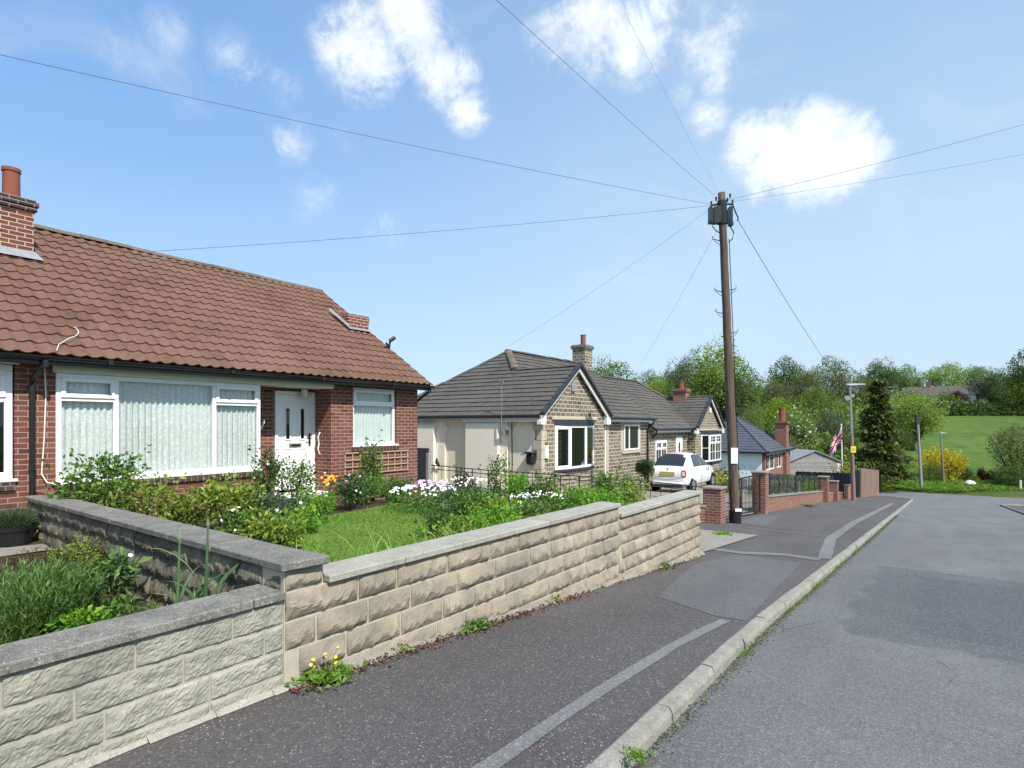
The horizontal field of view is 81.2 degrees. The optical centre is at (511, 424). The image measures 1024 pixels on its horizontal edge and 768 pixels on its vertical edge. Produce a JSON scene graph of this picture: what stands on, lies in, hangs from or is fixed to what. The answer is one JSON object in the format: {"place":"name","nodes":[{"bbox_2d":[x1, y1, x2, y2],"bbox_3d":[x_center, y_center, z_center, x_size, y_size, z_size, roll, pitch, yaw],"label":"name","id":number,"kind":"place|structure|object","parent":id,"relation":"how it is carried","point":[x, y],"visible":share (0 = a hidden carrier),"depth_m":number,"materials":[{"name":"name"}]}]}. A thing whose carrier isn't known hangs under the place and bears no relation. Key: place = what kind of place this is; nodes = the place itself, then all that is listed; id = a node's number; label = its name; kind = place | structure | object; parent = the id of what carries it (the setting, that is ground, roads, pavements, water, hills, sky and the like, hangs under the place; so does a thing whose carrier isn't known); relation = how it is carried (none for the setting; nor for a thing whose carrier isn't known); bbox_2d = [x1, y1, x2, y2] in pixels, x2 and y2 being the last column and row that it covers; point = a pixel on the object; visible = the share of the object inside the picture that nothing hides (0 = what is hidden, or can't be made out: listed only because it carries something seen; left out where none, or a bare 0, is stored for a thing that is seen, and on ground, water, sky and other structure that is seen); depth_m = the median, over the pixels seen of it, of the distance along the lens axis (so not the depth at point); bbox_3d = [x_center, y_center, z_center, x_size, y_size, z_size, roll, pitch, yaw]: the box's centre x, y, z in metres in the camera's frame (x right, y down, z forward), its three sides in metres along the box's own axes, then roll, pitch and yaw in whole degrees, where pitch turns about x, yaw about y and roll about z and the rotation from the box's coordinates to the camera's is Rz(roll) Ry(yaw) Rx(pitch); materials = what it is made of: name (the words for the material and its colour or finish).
{"place":"outdoors","nodes":[
{"label":"outdoors","id":0,"kind":"place"},
{"bbox_2d":[0,544,52,556],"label":"garden path","id":1,"kind":"structure","parent":0,"point":[12,550],"depth_m":7.24,"materials":[{"name":"grey concrete"}]},
{"bbox_2d":[0,500,41,547],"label":"potted lavender","id":2,"kind":"object","parent":1,"relation":"on","point":[21,529],"visible":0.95,"depth_m":7.47,"materials":[{"name":"green plant"}]},
{"bbox_2d":[0,554,154,644],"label":"garden soil","id":3,"kind":"structure","parent":0,"point":[21,556],"depth_m":5.54,"materials":[{"name":"brown soil"}]},
{"bbox_2d":[0,551,86,644],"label":"rosemary bush","id":4,"kind":"object","parent":3,"relation":"on","point":[14,623],"visible":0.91,"depth_m":4.21,"materials":[{"name":"green plant"}]},
{"bbox_2d":[0,555,108,633],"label":"rosemary bush","id":5,"kind":"object","parent":3,"relation":"on","point":[79,598],"visible":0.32,"depth_m":4.55,"materials":[{"name":"green plant"}]},
{"bbox_2d":[36,524,109,576],"bbox_3d":[-4.227,1.263,5.761,0.620,0.619,0.588,0,0,35],"label":"heather","id":6,"kind":"object","parent":3,"relation":"on","point":[84,554],"visible":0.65,"depth_m":5.71,"materials":[{"name":"green plant"}]},
{"bbox_2d":[40,604,116,631],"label":"leafy plant","id":7,"kind":"object","parent":3,"relation":"on","point":[70,620],"visible":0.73,"depth_m":4.31,"materials":[{"name":"green plant"}]},
{"bbox_2d":[87,546,151,616],"bbox_3d":[-3.239,1.291,4.870,0.550,0.603,0.543,0,0,35],"label":"leafy plant","id":8,"kind":"object","parent":3,"relation":"on","point":[120,572],"visible":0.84,"depth_m":4.82,"materials":[{"name":"green plant"}]},
{"bbox_2d":[99,592,160,620],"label":"leafy plant","id":9,"kind":"object","parent":3,"relation":"on","point":[126,606],"visible":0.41,"depth_m":4.54,"materials":[{"name":"green plant"}]},
{"bbox_2d":[132,530,226,609],"bbox_3d":[-2.218,1.161,4.098,0.511,0.879,0.590,0,0,35],"label":"leek plant","id":10,"kind":"object","parent":3,"relation":"on","point":[177,596],"visible":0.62,"depth_m":4.09,"materials":[{"name":"green plant"}]},
{"bbox_2d":[146,517,242,598],"bbox_3d":[-2.021,1.103,3.898,0.484,0.996,0.759,0,0,35],"label":"leek plant","id":11,"kind":"object","parent":3,"relation":"on","point":[214,591],"visible":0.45,"depth_m":3.95,"materials":[{"name":"green plant"}]},
{"bbox_2d":[6,497,533,600],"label":"garden soil","id":12,"kind":"structure","parent":0,"point":[356,506],"depth_m":10.67,"materials":[{"name":"brown soil"}]},
{"bbox_2d":[35,444,155,511],"bbox_3d":[-5.563,0.907,8.083,1.263,1.281,1.155,0,0,-13],"label":"leafy shrub","id":13,"kind":"object","parent":12,"relation":"on","point":[87,493],"visible":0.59,"depth_m":7.95,"materials":[{"name":"green plant"}]},
{"bbox_2d":[91,471,180,519],"bbox_3d":[-4.939,1.092,7.918,1.022,0.997,0.984,0,0,35],"label":"leafy shrub","id":14,"kind":"object","parent":12,"relation":"on","point":[150,495],"visible":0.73,"depth_m":7.92,"materials":[{"name":"green plant"}]},
{"bbox_2d":[24,495,328,607],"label":"dividing wall","id":15,"kind":"structure","parent":12,"relation":"on","point":[136,534],"depth_m":4.98,"materials":[{"name":"grey stone"}]},
{"bbox_2d":[157,486,212,527],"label":"leafy shrub","id":16,"kind":"object","parent":12,"relation":"on","point":[184,514],"visible":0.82,"depth_m":8.15,"materials":[{"name":"green plant"}]},
{"bbox_2d":[179,470,267,530],"bbox_3d":[-4.013,1.076,8.371,1.217,0.954,1.075,0,0,-14],"label":"leafy shrub","id":17,"kind":"object","parent":12,"relation":"on","point":[240,498],"visible":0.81,"depth_m":8.25,"materials":[{"name":"green plant"}]},
{"bbox_2d":[214,502,278,538],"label":"leafy shrub","id":18,"kind":"object","parent":12,"relation":"on","point":[233,527],"visible":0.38,"depth_m":7.25,"materials":[{"name":"green plant"}]},
{"bbox_2d":[245,439,284,500],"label":"rose bush","id":19,"kind":"object","parent":12,"relation":"on","point":[267,483],"visible":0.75,"depth_m":9.67,"materials":[{"name":"green plant"}]},
{"bbox_2d":[235,503,311,548],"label":"leafy shrub","id":20,"kind":"object","parent":12,"relation":"on","point":[284,530],"visible":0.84,"depth_m":6.86,"materials":[{"name":"green plant"}]},
{"bbox_2d":[247,487,309,521],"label":"leafy shrub","id":21,"kind":"object","parent":12,"relation":"on","point":[282,502],"visible":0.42,"depth_m":8.35,"materials":[{"name":"green plant"}]},
{"bbox_2d":[267,454,320,505],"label":"rose bush","id":22,"kind":"object","parent":12,"relation":"on","point":[301,469],"visible":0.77,"depth_m":9.87,"materials":[{"name":"green plant"}]},
{"bbox_2d":[295,483,337,524],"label":"leafy shrub","id":23,"kind":"object","parent":12,"relation":"on","point":[318,501],"visible":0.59,"depth_m":9.05,"materials":[{"name":"green plant"}]},
{"bbox_2d":[324,468,369,509],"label":"leafy shrub","id":24,"kind":"object","parent":12,"relation":"on","point":[349,495],"visible":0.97,"depth_m":10.67,"materials":[{"name":"green plant"}]},
{"bbox_2d":[357,429,385,500],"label":"climbing shrub","id":25,"kind":"object","parent":12,"relation":"on","point":[370,463],"visible":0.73,"depth_m":12.31,"materials":[{"name":"green plant"}]},
{"bbox_2d":[217,502,528,562],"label":"lawn","id":26,"kind":"structure","parent":12,"relation":"on","point":[355,537],"depth_m":8.36,"materials":[{"name":"green plant"}]},
{"bbox_2d":[370,473,414,501],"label":"leafy shrub","id":27,"kind":"object","parent":12,"relation":"on","point":[385,492],"visible":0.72,"depth_m":11.75,"materials":[{"name":"green plant"}]},
{"bbox_2d":[286,513,517,562],"bbox_3d":[-0.929,1.220,5.678,1.398,0.647,3.235,0,0,35],"label":"iris clump","id":28,"kind":"object","parent":12,"relation":"on","point":[391,547],"visible":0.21,"depth_m":5.53,"materials":[{"name":"green plant"}]},
{"bbox_2d":[380,484,461,513],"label":"daisy clump","id":29,"kind":"object","parent":12,"relation":"on","point":[412,503],"visible":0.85,"depth_m":10.30,"materials":[{"name":"white plant"}]},
{"bbox_2d":[416,505,486,541],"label":"leafy shrub","id":30,"kind":"object","parent":12,"relation":"on","point":[453,523],"visible":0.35,"depth_m":6.61,"materials":[{"name":"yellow plant"}]},
{"bbox_2d":[442,484,509,518],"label":"leafy shrub","id":31,"kind":"object","parent":12,"relation":"on","point":[476,498],"visible":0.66,"depth_m":9.38,"materials":[{"name":"green plant"}]},
{"bbox_2d":[453,499,521,529],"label":"leafy shrub","id":32,"kind":"object","parent":12,"relation":"on","point":[490,515],"visible":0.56,"depth_m":7.67,"materials":[{"name":"green plant"}]},
{"bbox_2d":[503,467,533,512],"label":"leafy shrub","id":33,"kind":"object","parent":12,"relation":"on","point":[517,484],"visible":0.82,"depth_m":11.95,"materials":[{"name":"green plant"}]},
{"bbox_2d":[514,489,578,518],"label":"leafy shrub","id":34,"kind":"object","parent":12,"relation":"on","point":[548,505],"visible":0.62,"depth_m":8.76,"materials":[{"name":"green plant"}]},
{"bbox_2d":[563,483,632,506],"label":"leafy shrub","id":35,"kind":"object","parent":12,"relation":"on","point":[607,498],"visible":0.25,"depth_m":9.46,"materials":[{"name":"green plant"}]},
{"bbox_2d":[89,497,910,767],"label":"pavement","id":36,"kind":"structure","parent":0,"point":[470,700],"depth_m":3.77,"materials":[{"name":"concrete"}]},
{"bbox_2d":[0,584,289,767],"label":"garden wall","id":37,"kind":"structure","parent":36,"relation":"on","point":[89,695],"depth_m":3.00,"materials":[{"name":"beige stone"}]},
{"bbox_2d":[292,646,368,691],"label":"weed clump","id":38,"kind":"object","parent":36,"relation":"on","point":[331,674],"visible":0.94,"depth_m":3.80,"materials":[{"name":"green plant"}]},
{"bbox_2d":[263,490,704,688],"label":"garden wall","id":39,"kind":"structure","parent":36,"relation":"on","point":[362,608],"depth_m":5.12,"materials":[{"name":"beige stone"}]},
{"bbox_2d":[289,554,701,694],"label":"leaf litter","id":40,"kind":"object","parent":36,"relation":"on","point":[298,691],"visible":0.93,"depth_m":4.85,"materials":[{"name":"brown plant"}]},
{"bbox_2d":[472,619,728,767],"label":"trench strip","id":41,"kind":"object","parent":36,"relation":"on","point":[510,751],"visible":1,"depth_m":3.57,"materials":[{"name":"asphalt"}]},
{"bbox_2d":[708,192,743,523],"bbox_3d":[6.032,-1.790,16.848,1.011,9.528,0.348,0,0,0],"label":"telegraph pole","id":42,"kind":"object","parent":36,"relation":"on","point":[720,214],"visible":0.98,"depth_m":16.76,"materials":[{"name":"brown wood"}]},
{"bbox_2d":[659,554,798,619],"bbox_3d":[2.958,2.070,8.145,1.323,0.366,4.812,0,0,32],"label":"asphalt patch","id":43,"kind":"object","parent":36,"relation":"on","point":[740,587],"visible":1,"depth_m":7.55,"materials":[{"name":"grey asphalt"}]},
{"bbox_2d":[844,383,864,500],"bbox_3d":[21.529,1.166,37.501,1.293,7.562,0.290,0,0,-1],"label":"street lamp","id":44,"kind":"object","parent":36,"relation":"on","point":[852,463],"visible":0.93,"depth_m":37.44,"materials":[{"name":"grey metal"}]},
{"bbox_2d":[818,503,894,558],"bbox_3d":[13.877,3.488,23.057,0.588,2.352,30.545,0,0,34],"label":"trench strip","id":45,"kind":"object","parent":36,"relation":"on","point":[826,549],"visible":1,"depth_m":14.23,"materials":[{"name":"asphalt"}]},
{"bbox_2d":[0,0,1023,394],"label":"sky","id":46,"kind":"structure","parent":0,"point":[924,270],"materials":[{"name":"blue"}]},
{"bbox_2d":[8,395,1023,555],"bbox_3d":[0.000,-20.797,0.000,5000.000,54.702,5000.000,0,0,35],"label":"ground","id":47,"kind":"structure","parent":0,"point":[1013,494],"depth_m":55.56,"materials":[{"name":"green plant"}]},
{"bbox_2d":[0,165,434,520],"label":"brick bungalow","id":48,"kind":"object","parent":47,"relation":"on","point":[192,368],"visible":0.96,"depth_m":10.70,"materials":[{"name":"red brick"}]},
{"bbox_2d":[0,364,17,482],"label":"window","id":49,"kind":"structure","parent":48,"relation":"in","point":[6,374],"depth_m":8.20,"materials":[{"name":"plastic"}]},
{"bbox_2d":[52,373,262,484],"bbox_3d":[-5.703,0.058,9.974,0.136,1.625,3.310,0,0,35],"label":"window","id":50,"kind":"structure","parent":48,"relation":"in","point":[194,428],"depth_m":9.87,"materials":[{"name":"plastic"}]},
{"bbox_2d":[278,394,310,489],"bbox_3d":[-4.538,0.358,12.526,0.116,1.965,0.810,0,0,35],"label":"front door","id":51,"kind":"structure","parent":48,"relation":"in","point":[294,411],"depth_m":12.53,"materials":[{"name":"plastic"}]},
{"bbox_2d":[352,387,398,446],"bbox_3d":[-3.152,-0.170,13.646,0.216,1.320,1.370,0,0,35],"label":"window","id":52,"kind":"structure","parent":48,"relation":"in","point":[373,409],"depth_m":13.71,"materials":[{"name":"plastic"}]},
{"bbox_2d":[417,482,578,503],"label":"boundary wall","id":53,"kind":"structure","parent":47,"relation":"on","point":[418,485],"depth_m":19.70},
{"bbox_2d":[417,463,703,503],"bbox_3d":[0.874,1.863,18.351,9.562,1.115,0.448,0,0,24],"label":"railing","id":54,"kind":"object","parent":53,"relation":"on","point":[579,480],"visible":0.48,"depth_m":17.91,"materials":[{"name":"black metal"}]},
{"bbox_2d":[417,334,656,491],"bbox_3d":[0.721,-0.375,24.445,7.595,7.750,10.015,0,0,35],"label":"stone bungalow","id":55,"kind":"object","parent":47,"relation":"on","point":[576,415],"visible":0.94,"depth_m":20.72,"materials":[{"name":"grey tile"}]},
{"bbox_2d":[555,426,570,469],"bbox_3d":[1.644,0.740,19.549,0.155,1.440,0.812,0,0,40],"label":"bay window","id":56,"kind":"structure","parent":55,"relation":"in","point":[562,433],"depth_m":19.56,"materials":[{"name":"plastic"}]},
{"bbox_2d":[571,426,585,468],"bbox_3d":[2.243,0.740,20.283,0.060,1.440,1.100,0,0,35],"label":"bay window","id":57,"kind":"structure","parent":55,"relation":"in","point":[578,433],"depth_m":20.32,"materials":[{"name":"plastic"}]},
{"bbox_2d":[623,424,638,450],"bbox_3d":[5.005,0.515,25.006,0.060,1.070,1.500,0,0,35],"label":"window","id":58,"kind":"structure","parent":55,"relation":"in","point":[630,431],"depth_m":24.93,"materials":[{"name":"plastic"}]},
{"bbox_2d":[592,354,637,379],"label":"tree","id":59,"kind":"object","parent":47,"relation":"on","point":[607,372],"visible":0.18,"depth_m":118.00,"materials":[{"name":"green plant"}]},
{"bbox_2d":[598,375,725,488],"bbox_3d":[6.405,1.072,32.325,7.764,7.196,9.865,0,0,35],"label":"stone bungalow","id":60,"kind":"object","parent":47,"relation":"on","point":[686,421],"visible":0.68,"depth_m":31.24,"materials":[{"name":"grey tile"}]},
{"bbox_2d":[702,485,726,523],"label":"gate pillar","id":61,"kind":"structure","parent":47,"relation":"on","point":[715,503],"depth_m":16.37,"materials":[{"name":"brick"}]},
{"bbox_2d":[680,332,751,423],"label":"tree","id":62,"kind":"object","parent":47,"relation":"on","point":[706,381],"visible":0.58,"depth_m":93.15,"materials":[{"name":"green plant"}]},
{"bbox_2d":[718,365,763,420],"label":"tree","id":63,"kind":"object","parent":47,"relation":"on","point":[752,394],"visible":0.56,"depth_m":90.69,"materials":[{"name":"green plant"}]},
{"bbox_2d":[583,495,912,767],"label":"kerb","id":64,"kind":"structure","parent":47,"relation":"on","point":[649,727],"depth_m":4.21,"materials":[{"name":"concrete"}]},
{"bbox_2d":[720,408,795,485],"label":"slate bungalow","id":65,"kind":"object","parent":47,"relation":"on","point":[762,450],"visible":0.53,"depth_m":45.64,"materials":[{"name":"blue tile"}]},
{"bbox_2d":[751,470,769,513],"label":"gate pillar","id":66,"kind":"structure","parent":47,"relation":"on","point":[764,492],"depth_m":21.03,"materials":[{"name":"brick"}]},
{"bbox_2d":[742,474,760,513],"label":"driveway gate","id":67,"kind":"structure","parent":66,"relation":"attached to","point":[758,485],"depth_m":20.11,"materials":[{"name":"black metal"}]},
{"bbox_2d":[755,378,793,405],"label":"tree","id":68,"kind":"object","parent":47,"relation":"on","point":[774,385],"visible":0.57,"depth_m":118.97,"materials":[{"name":"green plant"}]},
{"bbox_2d":[755,395,808,432],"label":"tree","id":69,"kind":"object","parent":47,"relation":"on","point":[771,405],"visible":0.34,"depth_m":84.25,"materials":[{"name":"green plant"}]},
{"bbox_2d":[764,354,804,401],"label":"tree","id":70,"kind":"object","parent":47,"relation":"on","point":[784,377],"visible":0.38,"depth_m":138.03,"materials":[{"name":"green plant"}]},
{"bbox_2d":[768,405,821,448],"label":"tree","id":71,"kind":"object","parent":47,"relation":"on","point":[804,434],"visible":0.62,"depth_m":70.76,"materials":[{"name":"green plant"}]},
{"bbox_2d":[769,491,823,511],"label":"brick wall","id":72,"kind":"structure","parent":47,"relation":"on","point":[781,501],"depth_m":26.16,"materials":[{"name":"red brick"}]},
{"bbox_2d":[769,474,820,494],"bbox_3d":[13.088,2.787,27.516,0.042,2.097,14.577,0,0,35],"label":"railing","id":73,"kind":"object","parent":72,"relation":"on","point":[787,484],"visible":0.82,"depth_m":26.41,"materials":[{"name":"black metal"}]},
{"bbox_2d":[786,368,825,404],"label":"tree","id":74,"kind":"object","parent":47,"relation":"on","point":[809,378],"visible":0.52,"depth_m":124.00,"materials":[{"name":"green plant"}]},
{"bbox_2d":[790,449,843,476],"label":"timber shed","id":75,"kind":"structure","parent":47,"relation":"on","point":[811,461],"depth_m":54.00,"materials":[{"name":"grey wood"}]},
{"bbox_2d":[793,385,843,416],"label":"tree","id":76,"kind":"object","parent":47,"relation":"on","point":[816,398],"visible":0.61,"depth_m":104.18,"materials":[{"name":"green plant"}]},
{"bbox_2d":[808,355,858,403],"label":"tree","id":77,"kind":"object","parent":47,"relation":"on","point":[832,378],"visible":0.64,"depth_m":133.44,"materials":[{"name":"green plant"}]},
{"bbox_2d":[811,410,855,447],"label":"tree","id":78,"kind":"object","parent":47,"relation":"on","point":[833,421],"visible":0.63,"depth_m":82.88,"materials":[{"name":"green plant"}]},
{"bbox_2d":[840,373,872,411],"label":"tree","id":79,"kind":"object","parent":47,"relation":"on","point":[859,392],"visible":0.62,"depth_m":129.39,"materials":[{"name":"green plant"}]},
{"bbox_2d":[717,387,1020,468],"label":"hillside wood","id":80,"kind":"object","parent":47,"relation":"on","point":[844,410],"visible":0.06,"depth_m":99.04,"materials":[{"name":"green plant"}]},
{"bbox_2d":[859,356,902,396],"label":"tree","id":81,"kind":"object","parent":47,"relation":"on","point":[876,373],"visible":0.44,"depth_m":147.81,"materials":[{"name":"green plant"}]},
{"bbox_2d":[846,377,918,490],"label":"conifer tree","id":82,"kind":"object","parent":47,"relation":"on","point":[878,431],"visible":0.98,"depth_m":56.21,"materials":[{"name":"green plant"}]},
{"bbox_2d":[892,363,927,394],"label":"tree","id":83,"kind":"object","parent":47,"relation":"on","point":[907,382],"visible":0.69,"depth_m":178.78,"materials":[{"name":"green plant"}]},
{"bbox_2d":[888,389,951,450],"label":"tree","id":84,"kind":"object","parent":47,"relation":"on","point":[904,414],"visible":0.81,"depth_m":83.62,"materials":[{"name":"green plant"}]},
{"bbox_2d":[903,382,977,408],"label":"hillside house","id":85,"kind":"structure","parent":47,"relation":"on","point":[935,390],"depth_m":166.00,"materials":[{"name":"grey tile"}]},
{"bbox_2d":[919,360,972,385],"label":"tree","id":86,"kind":"object","parent":47,"relation":"on","point":[937,378],"visible":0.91,"depth_m":183.17,"materials":[{"name":"green plant"}]},
{"bbox_2d":[881,479,1023,491],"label":"bank grass","id":87,"kind":"structure","parent":47,"relation":"on","point":[946,485],"depth_m":57.32,"materials":[{"name":"green plant"}]},
{"bbox_2d":[966,367,1016,408],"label":"tree","id":88,"kind":"object","parent":47,"relation":"on","point":[984,384],"visible":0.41,"depth_m":159.19,"materials":[{"name":"green plant"}]},
{"bbox_2d":[523,488,752,521],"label":"front yard","id":89,"kind":"structure","parent":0,"point":[664,491],"depth_m":22.75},
{"bbox_2d":[650,452,715,490],"bbox_3d":[6.972,1.745,24.211,2.013,1.780,3.599,0,0,36],"label":"parked car","id":90,"kind":"object","parent":89,"relation":"on","point":[687,468],"visible":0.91,"depth_m":23.01,"materials":[{"name":"paint"}]},
{"bbox_2d":[526,513,756,551],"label":"driveway","id":91,"kind":"structure","parent":0,"point":[709,540],"depth_m":12.57,"materials":[{"name":"grey concrete"}]},
{"bbox_2d":[486,449,513,500],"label":"leafy shrub","id":92,"kind":"object","parent":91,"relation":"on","point":[497,482],"visible":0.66,"depth_m":12.70,"materials":[{"name":"green plant"}]},
{"bbox_2d":[590,461,624,502],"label":"leafy shrub","id":93,"kind":"object","parent":91,"relation":"on","point":[604,479],"visible":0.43,"depth_m":11.78,"materials":[{"name":"green plant"}]},
{"bbox_2d":[606,475,651,505],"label":"leafy shrub","id":94,"kind":"object","parent":91,"relation":"on","point":[631,494],"visible":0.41,"depth_m":11.43,"materials":[{"name":"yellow plant"}]},
{"bbox_2d":[631,491,1023,767],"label":"road","id":95,"kind":"structure","parent":0,"point":[898,642],"depth_m":4.80,"materials":[{"name":"grey asphalt"}]},
{"bbox_2d":[628,521,889,767],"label":"moss","id":96,"kind":"object","parent":95,"relation":"on","point":[789,610],"visible":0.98,"depth_m":5.43,"materials":[{"name":"green plant"}]},
{"bbox_2d":[636,515,898,766],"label":"leaf litter","id":97,"kind":"object","parent":95,"relation":"on","point":[687,718],"visible":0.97,"depth_m":4.87,"materials":[{"name":"brown plant"}]},
{"bbox_2d":[902,415,1023,486],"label":"field","id":98,"kind":"structure","parent":0,"point":[968,435],"depth_m":98.30,"materials":[{"name":"green plant"}]},
{"bbox_2d":[914,442,970,480],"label":"golden bush","id":99,"kind":"object","parent":98,"relation":"on","point":[954,465],"visible":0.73,"depth_m":62.01,"materials":[{"name":"yellow plant"}]},
{"bbox_2d":[915,400,1023,415],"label":"field hedge","id":100,"kind":"object","parent":98,"relation":"on","point":[981,408],"visible":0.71,"depth_m":148.71,"materials":[{"name":"green plant"}]},
{"bbox_2d":[985,423,1023,481],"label":"tree","id":101,"kind":"object","parent":98,"relation":"on","point":[1011,439],"visible":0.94,"depth_m":59.90,"materials":[{"name":"green plant"}]},
{"bbox_2d":[988,376,1023,414],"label":"tree","id":102,"kind":"object","parent":98,"relation":"on","point":[1000,395],"visible":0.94,"depth_m":149.41,"materials":[{"name":"green plant"}]},
{"bbox_2d":[989,460,1023,486],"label":"green bush","id":103,"kind":"object","parent":98,"relation":"on","point":[1001,479],"visible":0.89,"depth_m":57.89,"materials":[{"name":"green plant"}]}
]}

